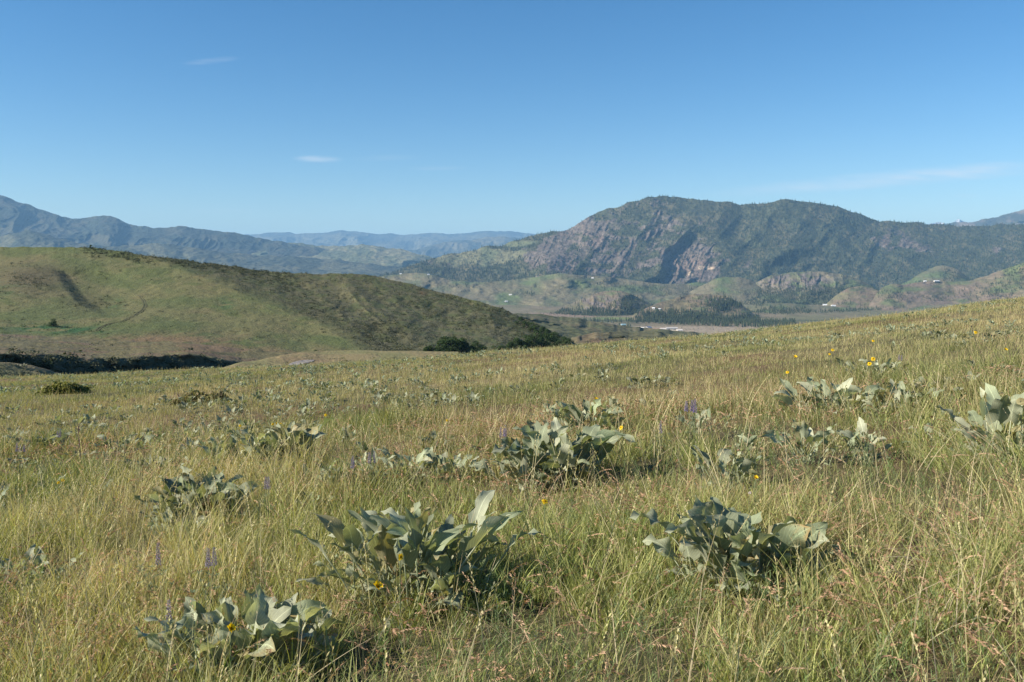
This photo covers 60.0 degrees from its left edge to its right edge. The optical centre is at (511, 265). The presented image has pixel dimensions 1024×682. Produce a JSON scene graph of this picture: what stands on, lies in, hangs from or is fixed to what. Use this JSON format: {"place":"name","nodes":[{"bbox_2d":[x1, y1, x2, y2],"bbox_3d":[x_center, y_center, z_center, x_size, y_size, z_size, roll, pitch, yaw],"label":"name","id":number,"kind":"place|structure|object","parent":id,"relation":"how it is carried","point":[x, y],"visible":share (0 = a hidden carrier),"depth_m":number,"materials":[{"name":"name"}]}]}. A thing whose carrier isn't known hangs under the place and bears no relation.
{"place":"outdoors","nodes":[
{"label":"outdoors","id":0,"kind":"place"},
{"bbox_2d":[0,362,60,377],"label":"hill","id":1,"kind":"structure","parent":0,"point":[17,370],"depth_m":101.62,"materials":[{"name":"green plant"}]},
{"bbox_2d":[95,295,146,330],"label":"track","id":2,"kind":"structure","parent":0,"point":[130,316],"depth_m":380.18,"materials":[{"name":"brown soil"}]},
{"bbox_2d":[0,334,291,374],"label":"hill","id":3,"kind":"structure","parent":0,"point":[125,350],"depth_m":213.73,"materials":[{"name":"green plant"}]},
{"bbox_2d":[0,195,324,256],"bbox_3d":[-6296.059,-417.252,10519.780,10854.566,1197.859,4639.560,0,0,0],"label":"mountain","id":4,"kind":"structure","parent":0,"point":[18,217],"depth_m":10772.82,"materials":[{"name":"stone"}]},
{"bbox_2d":[0,230,402,276],"bbox_3d":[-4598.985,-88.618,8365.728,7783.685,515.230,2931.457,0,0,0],"label":"hill","id":5,"kind":"structure","parent":0,"point":[271,263],"depth_m":8490.99,"materials":[{"name":"green plant"}]},
{"bbox_2d":[0,247,575,352],"bbox_3d":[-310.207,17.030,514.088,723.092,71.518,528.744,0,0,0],"label":"hill","id":6,"kind":"structure","parent":0,"point":[167,286],"depth_m":423.38,"materials":[{"name":"green plant"}]},
{"bbox_2d":[437,339,448,351],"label":"leafy tree","id":7,"kind":"object","parent":6,"relation":"on","point":[442,347],"visible":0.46,"depth_m":321.98,"materials":[{"name":"green plant"}]},
{"bbox_2d":[439,338,460,351],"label":"leafy tree","id":8,"kind":"object","parent":6,"relation":"on","point":[447,342],"visible":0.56,"depth_m":331.22,"materials":[{"name":"green plant"}]},
{"bbox_2d":[449,339,467,352],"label":"leafy tree","id":9,"kind":"object","parent":6,"relation":"on","point":[457,343],"visible":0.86,"depth_m":332.24,"materials":[{"name":"green plant"}]},
{"bbox_2d":[459,340,475,352],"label":"leafy tree","id":10,"kind":"object","parent":6,"relation":"on","point":[466,343],"visible":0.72,"depth_m":333.95,"materials":[{"name":"green plant"}]},
{"bbox_2d":[0,246,1003,375],"bbox_3d":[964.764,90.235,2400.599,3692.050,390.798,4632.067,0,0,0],"label":"sagebrush","id":11,"kind":"object","parent":6,"relation":"on","point":[245,270],"visible":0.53,"depth_m":441.45,"materials":[{"name":"green plant"}]},
{"bbox_2d":[513,338,528,349],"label":"leafy tree","id":12,"kind":"object","parent":6,"relation":"on","point":[519,341],"visible":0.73,"depth_m":372.86,"materials":[{"name":"green plant"}]},
{"bbox_2d":[518,337,533,348],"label":"leafy tree","id":13,"kind":"object","parent":6,"relation":"on","point":[527,342],"visible":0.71,"depth_m":376.48,"materials":[{"name":"green plant"}]},
{"bbox_2d":[524,334,539,348],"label":"leafy tree","id":14,"kind":"object","parent":6,"relation":"on","point":[535,343],"visible":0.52,"depth_m":380.03,"materials":[{"name":"green plant"}]},
{"bbox_2d":[532,331,546,347],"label":"leafy tree","id":15,"kind":"object","parent":6,"relation":"on","point":[541,345],"visible":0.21,"depth_m":386.98,"materials":[{"name":"green plant"}]},
{"bbox_2d":[542,333,554,346],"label":"leafy tree","id":16,"kind":"object","parent":6,"relation":"on","point":[546,336],"visible":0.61,"depth_m":394.53,"materials":[{"name":"green plant"}]},
{"bbox_2d":[223,350,458,368],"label":"hill","id":17,"kind":"structure","parent":0,"point":[319,356],"depth_m":173.63,"materials":[{"name":"green plant"}]},
{"bbox_2d":[252,243,431,266],"bbox_3d":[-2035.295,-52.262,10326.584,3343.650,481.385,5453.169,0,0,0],"label":"hill","id":18,"kind":"structure","parent":0,"point":[373,254],"depth_m":10285.53,"materials":[{"name":"green plant"}]},
{"bbox_2d":[244,230,535,249],"bbox_3d":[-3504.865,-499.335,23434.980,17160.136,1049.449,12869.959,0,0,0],"label":"mountain","id":19,"kind":"structure","parent":0,"point":[387,240],"depth_m":24316.55,"materials":[{"name":"stone"}]},
{"bbox_2d":[407,236,520,257],"bbox_3d":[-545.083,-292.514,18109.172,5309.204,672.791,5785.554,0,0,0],"label":"mountain","id":20,"kind":"structure","parent":0,"point":[441,249],"depth_m":18316.04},
{"bbox_2d":[0,296,1023,681],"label":"ground","id":21,"kind":"structure","parent":0,"point":[544,622],"depth_m":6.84,"materials":[{"name":"green plant"}]},
{"bbox_2d":[0,479,16,496],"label":"balsamroot plant","id":22,"kind":"object","parent":21,"relation":"on","point":[6,486],"visible":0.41,"depth_m":8.95,"materials":[{"name":"green plant"}]},
{"bbox_2d":[9,442,25,471],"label":"lupine","id":23,"kind":"object","parent":21,"relation":"on","point":[24,450],"visible":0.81,"depth_m":10.93,"materials":[{"name":"green plant"}]},
{"bbox_2d":[7,458,40,475],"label":"balsamroot plant","id":24,"kind":"object","parent":21,"relation":"on","point":[33,464],"visible":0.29,"depth_m":10.76,"materials":[{"name":"green plant"}]},
{"bbox_2d":[1,431,78,456],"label":"balsamroot plant","id":25,"kind":"object","parent":21,"relation":"on","point":[53,436],"visible":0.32,"depth_m":13.20,"materials":[{"name":"green plant"}]},
{"bbox_2d":[0,544,83,589],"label":"balsamroot plant","id":26,"kind":"object","parent":21,"relation":"on","point":[30,551],"visible":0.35,"depth_m":5.68,"materials":[{"name":"green plant"}]},
{"bbox_2d":[32,472,73,490],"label":"balsamroot plant","id":27,"kind":"object","parent":21,"relation":"on","point":[50,479],"visible":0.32,"depth_m":9.30,"materials":[{"name":"green plant"}]},
{"bbox_2d":[34,380,90,395],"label":"mound shrub","id":28,"kind":"object","parent":21,"relation":"on","point":[64,386],"visible":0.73,"depth_m":30.11,"materials":[{"name":"green plant"}]},
{"bbox_2d":[69,416,86,429],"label":"balsamroot plant","id":29,"kind":"object","parent":21,"relation":"on","point":[78,420],"visible":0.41,"depth_m":16.76,"materials":[{"name":"green plant"}]},
{"bbox_2d":[101,447,118,463],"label":"balsamroot plant","id":30,"kind":"object","parent":21,"relation":"on","point":[111,450],"visible":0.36,"depth_m":11.85,"materials":[{"name":"green plant"}]},
{"bbox_2d":[101,405,125,415],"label":"balsamroot plant","id":31,"kind":"object","parent":21,"relation":"on","point":[115,407],"visible":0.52,"depth_m":19.29,"materials":[{"name":"green plant"}]},
{"bbox_2d":[94,431,153,457],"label":"balsamroot plant","id":32,"kind":"object","parent":21,"relation":"on","point":[126,441],"visible":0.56,"depth_m":12.78,"materials":[{"name":"green plant"}]},
{"bbox_2d":[117,455,157,475],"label":"balsamroot plant","id":33,"kind":"object","parent":21,"relation":"on","point":[148,460],"visible":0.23,"depth_m":10.33,"materials":[{"name":"green plant"}]},
{"bbox_2d":[138,456,173,475],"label":"balsamroot plant","id":34,"kind":"object","parent":21,"relation":"on","point":[161,458],"visible":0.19,"depth_m":10.22,"materials":[{"name":"green plant"}]},
{"bbox_2d":[135,543,180,603],"bbox_3d":[-2.014,1.771,5.020,0.279,0.395,0.225,0,0,0],"label":"lupine","id":35,"kind":"object","parent":21,"relation":"on","point":[157,557],"visible":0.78,"depth_m":5.04,"materials":[{"name":"green plant"}]},
{"bbox_2d":[142,599,185,670],"bbox_3d":[-1.571,1.753,4.121,0.225,0.395,0.279,0,0,16],"label":"lupine","id":36,"kind":"object","parent":21,"relation":"on","point":[167,619],"visible":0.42,"depth_m":4.12,"materials":[{"name":"green plant"}]},
{"bbox_2d":[139,505,210,547],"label":"balsamroot plant","id":37,"kind":"object","parent":21,"relation":"on","point":[165,519],"visible":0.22,"depth_m":6.83,"materials":[{"name":"green plant"}]},
{"bbox_2d":[171,417,187,428],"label":"balsamroot plant","id":38,"kind":"object","parent":21,"relation":"on","point":[180,421],"visible":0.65,"depth_m":16.44,"materials":[{"name":"green plant"}]},
{"bbox_2d":[179,401,198,412],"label":"balsamroot plant","id":39,"kind":"object","parent":21,"relation":"on","point":[183,406],"visible":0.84,"depth_m":18.77,"materials":[{"name":"green plant"}]},
{"bbox_2d":[177,436,211,454],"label":"balsamroot plant","id":40,"kind":"object","parent":21,"relation":"on","point":[187,442],"visible":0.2,"depth_m":12.48,"materials":[{"name":"green plant"}]},
{"bbox_2d":[134,463,258,531],"bbox_3d":[-2.586,1.935,7.361,0.933,0.439,0.923,0,0,0],"label":"balsamroot plant","id":41,"kind":"object","parent":21,"relation":"on","point":[181,481],"visible":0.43,"depth_m":7.30,"materials":[{"name":"green plant"}]},
{"bbox_2d":[169,389,232,405],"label":"mound shrub","id":42,"kind":"object","parent":21,"relation":"on","point":[196,393],"visible":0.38,"depth_m":22.13,"materials":[{"name":"green plant"}]},
{"bbox_2d":[190,547,231,610],"bbox_3d":[-1.666,1.781,4.960,0.230,0.396,0.263,0,0,19],"label":"lupine","id":43,"kind":"object","parent":21,"relation":"on","point":[208,559],"visible":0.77,"depth_m":4.98,"materials":[{"name":"green plant"}]},
{"bbox_2d":[220,406,242,417],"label":"balsamroot plant","id":44,"kind":"object","parent":21,"relation":"on","point":[228,410],"visible":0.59,"depth_m":17.58,"materials":[{"name":"green plant"}]},
{"bbox_2d":[227,623,235,680],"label":"balsamroot flower","id":45,"kind":"object","parent":21,"relation":"on","point":[231,627],"visible":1,"depth_m":3.60,"materials":[{"name":"green plant"}]},
{"bbox_2d":[190,431,279,471],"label":"balsamroot plant","id":46,"kind":"object","parent":21,"relation":"on","point":[232,441],"visible":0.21,"depth_m":10.05,"materials":[{"name":"green plant"}]},
{"bbox_2d":[132,584,346,681],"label":"balsamroot plant","id":47,"kind":"object","parent":21,"relation":"on","point":[282,612],"visible":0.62,"depth_m":4.04,"materials":[{"name":"green plant"}]},
{"bbox_2d":[254,476,278,519],"bbox_3d":[-1.957,1.911,7.234,0.263,0.396,0.230,0,0,34],"label":"lupine","id":48,"kind":"object","parent":21,"relation":"on","point":[267,486],"visible":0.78,"depth_m":7.20,"materials":[{"name":"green plant"}]},
{"bbox_2d":[228,417,333,471],"bbox_3d":[-2.534,2.059,9.916,1.223,0.565,0.902,0,0,-20],"label":"balsamroot plant","id":49,"kind":"object","parent":21,"relation":"on","point":[297,431],"visible":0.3,"depth_m":9.93,"materials":[{"name":"green plant"}]},
{"bbox_2d":[304,398,317,412],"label":"balsamroot plant","id":50,"kind":"object","parent":21,"relation":"on","point":[307,403],"visible":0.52,"depth_m":17.56,"materials":[{"name":"green plant"}]},
{"bbox_2d":[294,491,337,516],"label":"balsamroot plant","id":51,"kind":"object","parent":21,"relation":"on","point":[307,496],"visible":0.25,"depth_m":7.30,"materials":[{"name":"green plant"}]},
{"bbox_2d":[296,458,353,496],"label":"balsamroot plant","id":52,"kind":"object","parent":21,"relation":"on","point":[323,468],"visible":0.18,"depth_m":8.17,"materials":[{"name":"green plant"}]},
{"bbox_2d":[307,542,344,577],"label":"balsamroot plant","id":53,"kind":"object","parent":21,"relation":"on","point":[325,558],"visible":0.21,"depth_m":5.71,"materials":[{"name":"green plant"}]},
{"bbox_2d":[342,456,359,494],"bbox_3d":[-1.497,1.946,8.140,0.230,0.396,0.263,0,0,-12],"label":"lupine","id":54,"kind":"object","parent":21,"relation":"on","point":[352,466],"visible":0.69,"depth_m":8.12,"materials":[{"name":"purple plant"}]},
{"bbox_2d":[331,447,395,486],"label":"balsamroot plant","id":55,"kind":"object","parent":21,"relation":"on","point":[371,458],"visible":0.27,"depth_m":8.59,"materials":[{"name":"green plant"}]},
{"bbox_2d":[351,441,383,462],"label":"balsamroot plant","id":56,"kind":"object","parent":21,"relation":"on","point":[364,445],"visible":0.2,"depth_m":10.30,"materials":[{"name":"green plant"}]},
{"bbox_2d":[362,451,385,487],"bbox_3d":[-1.306,1.932,8.310,0.263,0.396,0.230,0,0,-28],"label":"lupine","id":57,"kind":"object","parent":21,"relation":"on","point":[372,468],"visible":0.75,"depth_m":8.27,"materials":[{"name":"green plant"}]},
{"bbox_2d":[371,580,387,641],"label":"balsamroot flower","id":58,"kind":"object","parent":21,"relation":"on","point":[377,584],"visible":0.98,"depth_m":4.46,"materials":[{"name":"green plant"}]},
{"bbox_2d":[397,553,402,633],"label":"balsamroot flower","id":59,"kind":"object","parent":21,"relation":"on","point":[400,556],"visible":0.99,"depth_m":4.46,"materials":[{"name":"green plant"}]},
{"bbox_2d":[377,445,432,487],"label":"balsamroot plant","id":60,"kind":"object","parent":21,"relation":"on","point":[419,459],"visible":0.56,"depth_m":8.53,"materials":[{"name":"green plant"}]},
{"bbox_2d":[287,490,541,629],"bbox_3d":[-0.507,1.611,4.986,1.361,0.559,1.156,0,0,0],"label":"balsamroot plant","id":61,"kind":"object","parent":21,"relation":"on","point":[408,532],"visible":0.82,"depth_m":4.87,"materials":[{"name":"green plant"}]},
{"bbox_2d":[418,430,453,450],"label":"balsamroot plant","id":62,"kind":"object","parent":21,"relation":"on","point":[433,432],"visible":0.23,"depth_m":10.66,"materials":[{"name":"green plant"}]},
{"bbox_2d":[423,450,478,485],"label":"balsamroot plant","id":63,"kind":"object","parent":21,"relation":"on","point":[442,460],"visible":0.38,"depth_m":8.45,"materials":[{"name":"green plant"}]},
{"bbox_2d":[441,394,464,406],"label":"balsamroot plant","id":64,"kind":"object","parent":21,"relation":"on","point":[453,398],"visible":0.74,"depth_m":17.34,"materials":[{"name":"green plant"}]},
{"bbox_2d":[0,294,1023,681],"bbox_3d":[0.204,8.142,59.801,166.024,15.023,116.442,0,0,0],"label":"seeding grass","id":65,"kind":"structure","parent":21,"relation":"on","point":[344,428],"depth_m":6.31,"materials":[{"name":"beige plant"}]},
{"bbox_2d":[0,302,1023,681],"bbox_3d":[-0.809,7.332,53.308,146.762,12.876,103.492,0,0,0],"label":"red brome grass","id":66,"kind":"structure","parent":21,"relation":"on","point":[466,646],"depth_m":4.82,"materials":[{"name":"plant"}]},
{"bbox_2d":[0,297,1023,506],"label":"balsamroot cover","id":67,"kind":"object","parent":21,"relation":"on","point":[313,368],"visible":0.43,"depth_m":38.59,"materials":[{"name":"green plant"}]},
{"bbox_2d":[0,357,1023,681],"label":"meadow herbs","id":68,"kind":"object","parent":21,"relation":"on","point":[708,663],"visible":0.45,"depth_m":4.23,"materials":[{"name":"green plant"}]},
{"bbox_2d":[526,400,561,420],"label":"balsamroot plant","id":69,"kind":"object","parent":21,"relation":"on","point":[549,406],"visible":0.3,"depth_m":13.19,"materials":[{"name":"green plant"}]},
{"bbox_2d":[542,499,547,565],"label":"balsamroot flower","id":70,"kind":"object","parent":21,"relation":"on","point":[544,502],"visible":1,"depth_m":5.28,"materials":[{"name":"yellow plant"}]},
{"bbox_2d":[469,417,634,492],"bbox_3d":[0.353,1.732,8.024,1.522,0.608,1.168,0,0,0],"label":"balsamroot plant","id":71,"kind":"object","parent":21,"relation":"on","point":[530,431],"visible":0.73,"depth_m":7.95,"materials":[{"name":"green plant"}]},
{"bbox_2d":[549,398,625,434],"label":"balsamroot plant","id":72,"kind":"object","parent":21,"relation":"on","point":[576,414],"visible":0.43,"depth_m":10.96,"materials":[{"name":"green plant"}]},
{"bbox_2d":[592,396,627,417],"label":"balsamroot plant","id":73,"kind":"object","parent":21,"relation":"on","point":[614,401],"visible":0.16,"depth_m":12.44,"materials":[{"name":"green plant"}]},
{"bbox_2d":[626,376,646,387],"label":"balsamroot plant","id":74,"kind":"object","parent":21,"relation":"on","point":[636,380],"visible":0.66,"depth_m":18.49,"materials":[{"name":"green plant"}]},
{"bbox_2d":[653,420,670,457],"bbox_3d":[1.481,1.761,8.962,0.279,0.395,0.225,0,0,-43],"label":"lupine","id":75,"kind":"object","parent":21,"relation":"on","point":[661,439],"visible":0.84,"depth_m":8.95,"materials":[{"name":"green plant"}]},
{"bbox_2d":[660,377,679,386],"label":"balsamroot plant","id":76,"kind":"object","parent":21,"relation":"on","point":[667,379],"visible":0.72,"depth_m":18.76,"materials":[{"name":"green plant"}]},
{"bbox_2d":[678,399,704,444],"bbox_3d":[1.973,1.690,9.543,0.297,0.520,0.327,0,0,-38],"label":"lupine","id":77,"kind":"object","parent":21,"relation":"on","point":[693,411],"visible":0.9,"depth_m":9.56,"materials":[{"name":"green plant"}]},
{"bbox_2d":[675,406,733,433],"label":"balsamroot plant","id":78,"kind":"object","parent":21,"relation":"on","point":[708,411],"visible":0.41,"depth_m":10.57,"materials":[{"name":"green plant"}]},
{"bbox_2d":[682,439,770,496],"bbox_3d":[1.735,1.615,6.978,0.678,0.379,0.650,0,0,0],"label":"balsamroot plant","id":79,"kind":"object","parent":21,"relation":"on","point":[741,465],"visible":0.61,"depth_m":7.01,"materials":[{"name":"green plant"}]},
{"bbox_2d":[630,495,851,616],"bbox_3d":[1.219,1.499,4.670,0.998,0.474,0.902,0,0,-27],"label":"balsamroot plant","id":80,"kind":"object","parent":21,"relation":"on","point":[742,546],"visible":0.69,"depth_m":4.59,"materials":[{"name":"green plant"}]},
{"bbox_2d":[736,431,771,456],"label":"balsamroot plant","id":81,"kind":"object","parent":21,"relation":"on","point":[752,438],"visible":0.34,"depth_m":8.33,"materials":[{"name":"green plant"}]},
{"bbox_2d":[760,418,859,468],"bbox_3d":[2.579,1.523,7.595,0.713,0.415,0.726,0,0,31],"label":"balsamroot plant","id":82,"kind":"object","parent":21,"relation":"on","point":[801,431],"visible":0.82,"depth_m":7.64,"materials":[{"name":"green plant"}]},
{"bbox_2d":[772,376,914,418],"bbox_3d":[4.031,1.678,11.080,1.758,0.517,1.364,0,0,0],"label":"balsamroot plant","id":83,"kind":"object","parent":21,"relation":"on","point":[852,390],"visible":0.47,"depth_m":10.96,"materials":[{"name":"green plant"}]},
{"bbox_2d":[832,417,891,463],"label":"balsamroot plant","id":84,"kind":"object","parent":21,"relation":"on","point":[849,435],"visible":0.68,"depth_m":7.65,"materials":[{"name":"green plant"}]},
{"bbox_2d":[835,357,908,377],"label":"balsamroot plant","id":85,"kind":"object","parent":21,"relation":"on","point":[883,365],"visible":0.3,"depth_m":15.06,"materials":[{"name":"green plant"}]},
{"bbox_2d":[862,378,943,415],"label":"balsamroot plant","id":86,"kind":"object","parent":21,"relation":"on","point":[900,388],"visible":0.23,"depth_m":10.62,"materials":[{"name":"green plant"}]},
{"bbox_2d":[902,422,963,444],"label":"balsamroot plant","id":87,"kind":"object","parent":21,"relation":"on","point":[927,428],"visible":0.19,"depth_m":8.13,"materials":[{"name":"green plant"}]},
{"bbox_2d":[909,405,959,423],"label":"balsamroot plant","id":88,"kind":"object","parent":21,"relation":"on","point":[920,416],"visible":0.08,"depth_m":9.19,"materials":[{"name":"green plant"}]},
{"bbox_2d":[933,387,966,403],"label":"balsamroot plant","id":89,"kind":"object","parent":21,"relation":"on","point":[956,388],"visible":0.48,"depth_m":10.86,"materials":[{"name":"green plant"}]},
{"bbox_2d":[936,383,1023,464],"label":"balsamroot plant","id":90,"kind":"object","parent":21,"relation":"on","point":[997,405],"visible":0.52,"depth_m":7.21,"materials":[{"name":"green plant"}]},
{"bbox_2d":[0,0,1023,234],"label":"sky","id":91,"kind":"structure","parent":0,"point":[400,117],"materials":[{"name":"blue"}]},
{"bbox_2d":[381,273,705,306],"bbox_3d":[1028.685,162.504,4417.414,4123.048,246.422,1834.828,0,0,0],"label":"hill","id":92,"kind":"structure","parent":0,"point":[570,288],"depth_m":4406.10,"materials":[{"name":"green plant"}]},
{"bbox_2d":[416,263,1023,329],"bbox_3d":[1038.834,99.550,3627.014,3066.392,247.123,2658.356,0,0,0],"label":"woods","id":93,"kind":"object","parent":92,"relation":"on","point":[706,316],"visible":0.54,"depth_m":3291.02,"materials":[{"name":"green plant"}]},
{"bbox_2d":[558,290,652,314],"bbox_3d":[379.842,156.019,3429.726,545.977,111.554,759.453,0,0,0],"label":"hill","id":94,"kind":"structure","parent":0,"point":[593,299],"depth_m":3422.98,"materials":[{"name":"green plant"}]},
{"bbox_2d":[513,313,709,338],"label":"hill","id":95,"kind":"structure","parent":0,"point":[567,324],"depth_m":1072.93,"materials":[{"name":"green plant"}]},
{"bbox_2d":[569,331,682,344],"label":"hill","id":96,"kind":"structure","parent":0,"point":[597,337],"depth_m":592.37,"materials":[{"name":"green plant"}]},
{"bbox_2d":[629,294,754,320],"bbox_3d":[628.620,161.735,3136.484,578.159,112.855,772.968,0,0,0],"label":"hill","id":97,"kind":"structure","parent":0,"point":[675,303],"depth_m":3125.65,"materials":[{"name":"green plant"}]},
{"bbox_2d":[378,196,1023,288],"bbox_3d":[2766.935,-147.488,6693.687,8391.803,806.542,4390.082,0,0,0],"label":"mountain","id":98,"kind":"structure","parent":0,"point":[678,250],"depth_m":6265.15,"materials":[{"name":"stone"}]},
{"bbox_2d":[375,194,1023,290],"bbox_3d":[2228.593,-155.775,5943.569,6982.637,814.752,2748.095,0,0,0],"label":"forest","id":99,"kind":"object","parent":98,"relation":"on","point":[452,276],"visible":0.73,"depth_m":6226.45,"materials":[{"name":"green plant"}]},
{"bbox_2d":[491,304,912,333],"bbox_3d":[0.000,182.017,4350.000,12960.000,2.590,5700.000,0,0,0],"label":"valley","id":100,"kind":"structure","parent":0,"point":[803,317],"depth_m":3142.02,"materials":[{"name":"green plant"}]},
{"bbox_2d":[689,277,760,302],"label":"hill","id":101,"kind":"structure","parent":0,"point":[735,285],"depth_m":4337.58,"materials":[{"name":"green plant"}]},
{"bbox_2d":[742,271,872,304],"bbox_3d":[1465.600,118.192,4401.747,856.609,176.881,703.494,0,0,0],"label":"hill","id":102,"kind":"structure","parent":0,"point":[772,281],"depth_m":4362.42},
{"bbox_2d":[827,286,877,307],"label":"hill","id":103,"kind":"structure","parent":0,"point":[866,294],"depth_m":3932.99,"materials":[{"name":"green plant"}]},
{"bbox_2d":[746,303,973,312],"bbox_3d":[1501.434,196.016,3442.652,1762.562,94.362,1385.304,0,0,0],"label":"hill","id":104,"kind":"structure","parent":0,"point":[798,306],"depth_m":3584.47,"materials":[{"name":"green plant"}]},
{"bbox_2d":[900,265,968,284],"bbox_3d":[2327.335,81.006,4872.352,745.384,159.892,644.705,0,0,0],"label":"hill","id":105,"kind":"structure","parent":0,"point":[935,273],"depth_m":4851.47,"materials":[{"name":"green plant"}]},
{"bbox_2d":[869,262,1023,310],"bbox_3d":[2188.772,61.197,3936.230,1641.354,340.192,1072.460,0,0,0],"label":"hill","id":106,"kind":"structure","parent":0,"point":[924,291],"depth_m":3854.48,"materials":[{"name":"green plant"}]},
{"bbox_2d":[929,209,1023,226],"bbox_3d":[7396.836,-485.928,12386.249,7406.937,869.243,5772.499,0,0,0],"label":"mountain","id":107,"kind":"structure","parent":0,"point":[1017,217],"depth_m":12922.04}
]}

